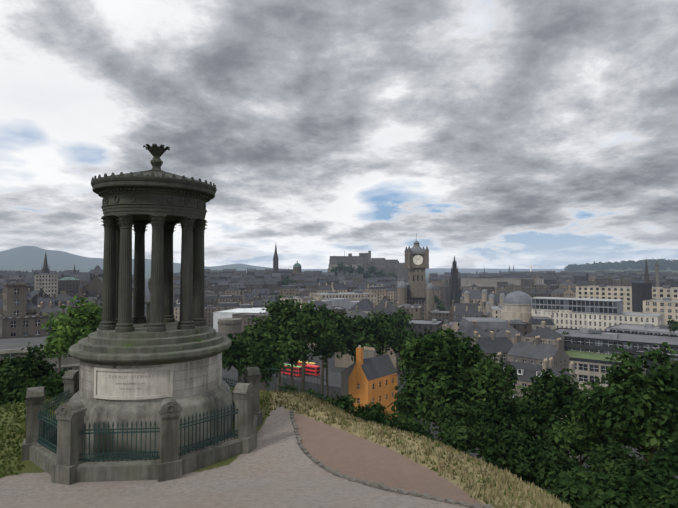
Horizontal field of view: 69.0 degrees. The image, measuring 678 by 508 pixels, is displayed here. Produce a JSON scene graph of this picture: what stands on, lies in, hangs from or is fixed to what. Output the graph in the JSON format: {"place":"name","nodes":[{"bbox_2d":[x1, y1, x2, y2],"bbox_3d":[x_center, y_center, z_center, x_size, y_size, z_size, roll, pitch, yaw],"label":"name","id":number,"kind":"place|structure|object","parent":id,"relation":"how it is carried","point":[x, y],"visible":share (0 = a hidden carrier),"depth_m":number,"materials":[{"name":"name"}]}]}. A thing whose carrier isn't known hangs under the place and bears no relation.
{"place":"outdoors","nodes":[
{"label":"outdoors","id":0,"kind":"place"},
{"bbox_2d":[296,361,315,364],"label":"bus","id":1,"kind":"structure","parent":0,"point":[300,362],"depth_m":137.88,"materials":[{"name":"yellow paint"}]},
{"bbox_2d":[0,246,677,507],"bbox_3d":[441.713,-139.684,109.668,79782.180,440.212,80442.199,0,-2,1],"label":"ground","id":2,"kind":"structure","parent":0,"point":[277,467],"depth_m":13.51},
{"bbox_2d":[40,295,101,373],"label":"trees","id":3,"kind":"object","parent":2,"relation":"on","point":[76,325],"depth_m":59.67,"materials":[{"name":"green plant"}]},
{"bbox_2d":[22,367,261,484],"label":"stone railing posts","id":4,"kind":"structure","parent":2,"relation":"on","point":[64,465],"depth_m":13.56,"materials":[{"name":"grey stone"}]},
{"bbox_2d":[37,378,243,461],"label":"iron railing bars","id":5,"kind":"object","parent":4,"relation":"attached to","point":[50,427],"visible":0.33,"depth_m":14.19,"materials":[{"name":"black metal"}]},
{"bbox_2d":[69,380,231,458],"bbox_3d":[-6.270,5.331,16.682,5.213,1.784,5.213,0,-2,1],"label":"monument podium base","id":6,"kind":"object","parent":2,"relation":"on","point":[105,413],"visible":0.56,"depth_m":14.38,"materials":[{"name":"grey stone"}]},
{"bbox_2d":[94,366,172,399],"bbox_3d":[-6.132,3.820,14.616,2.300,0.907,0.364,0,-2,-4],"label":"monument inscription panel","id":7,"kind":"object","parent":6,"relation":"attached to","point":[158,383],"visible":1,"depth_m":14.54,"materials":[{"name":"stone"}]},
{"bbox_2d":[79,352,221,402],"bbox_3d":[-6.270,3.903,16.728,4.488,1.072,4.488,0,-2,1],"label":"monument podium drum","id":8,"kind":"object","parent":6,"relation":"on","point":[193,378],"visible":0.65,"depth_m":15.16,"materials":[{"name":"grey stone"}]},
{"bbox_2d":[69,321,230,365],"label":"monument podium cornice","id":9,"kind":"structure","parent":8,"relation":"on","point":[106,347],"depth_m":14.99,"materials":[{"name":"grey stone"}]},
{"bbox_2d":[84,329,204,350],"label":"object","id":10,"kind":"object","parent":9,"relation":"on","point":[127,345],"visible":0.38,"depth_m":15.00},
{"bbox_2d":[99,214,207,332],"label":"monument columns","id":11,"kind":"structure","parent":9,"relation":"on","point":[117,316],"depth_m":16.00,"materials":[{"name":"grey stone"}]},
{"bbox_2d":[91,143,216,223],"bbox_3d":[-6.270,-2.441,16.932,4.022,2.516,4.022,0,-2,1],"label":"roof","id":12,"kind":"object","parent":11,"relation":"on","point":[144,195],"visible":0.96,"depth_m":15.48,"materials":[{"name":"grey stone"}]},
{"bbox_2d":[143,273,164,326],"bbox_3d":[-6.270,1.476,16.806,0.541,1.970,0.541,0,-2,1],"label":"monument urn on pedestal","id":13,"kind":"object","parent":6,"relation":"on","point":[148,307],"visible":0.12,"depth_m":16.59,"materials":[{"name":"stone"}]},
{"bbox_2d":[0,387,569,507],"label":"green grass tufts","id":14,"kind":"object","parent":2,"relation":"on","point":[15,407],"visible":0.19,"depth_m":16.44,"materials":[{"name":"green plant"}]},
{"bbox_2d":[281,364,301,376],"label":"bus","id":15,"kind":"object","parent":2,"relation":"on","point":[296,368],"depth_m":132.46,"materials":[{"name":"red paint"}]},
{"bbox_2d":[266,366,326,401],"bbox_3d":[-1.998,6.142,23.128,2.839,1.789,0.081,0,-2,-4],"label":"iron fence","id":16,"kind":"object","parent":2,"relation":"on","point":[283,370],"visible":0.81,"depth_m":23.14,"materials":[{"name":"black metal"}]},
{"bbox_2d":[298,364,319,375],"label":"double-decker bus","id":17,"kind":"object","parent":2,"relation":"on","point":[312,369],"depth_m":132.84,"materials":[{"name":"red paint"}]},
{"bbox_2d":[0,233,677,457],"bbox_3d":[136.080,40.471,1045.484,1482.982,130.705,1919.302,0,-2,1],"label":"city buildings","id":18,"kind":"structure","parent":2,"relation":"on","point":[368,369],"depth_m":312.69,"materials":[{"name":"stone"}]},
{"bbox_2d":[0,251,677,418],"bbox_3d":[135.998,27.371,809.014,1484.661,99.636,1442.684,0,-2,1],"label":"windows","id":19,"kind":"structure","parent":18,"relation":"attached to","point":[581,341],"depth_m":273.24,"materials":[{"name":"black glass"}]},
{"bbox_2d":[0,342,677,507],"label":"shrubs","id":20,"kind":"object","parent":2,"relation":"on","point":[617,476],"depth_m":24.99,"materials":[{"name":"green plant"}]},
{"bbox_2d":[290,410,493,507],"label":"path kerb stones","id":21,"kind":"object","parent":2,"relation":"on","point":[384,487],"visible":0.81,"depth_m":11.02,"materials":[{"name":"grey stone"}]},
{"bbox_2d":[259,389,570,507],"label":"dry grass tufts","id":22,"kind":"object","parent":2,"relation":"on","point":[536,496],"depth_m":14.39,"materials":[{"name":"beige plant"}]},
{"bbox_2d":[222,294,677,468],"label":"trees","id":23,"kind":"object","parent":2,"relation":"on","point":[448,372],"depth_m":41.41,"materials":[{"name":"green plant"}]},
{"bbox_2d":[281,258,677,334],"bbox_3d":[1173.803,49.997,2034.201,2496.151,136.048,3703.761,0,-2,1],"label":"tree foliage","id":24,"kind":"object","parent":2,"relation":"on","point":[671,264],"visible":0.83,"depth_m":3021.71,"materials":[{"name":"green plant"}]},
{"bbox_2d":[0,0,677,268],"label":"sky","id":25,"kind":"structure","parent":0,"point":[499,134],"materials":[{"name":"grey"}]}
]}

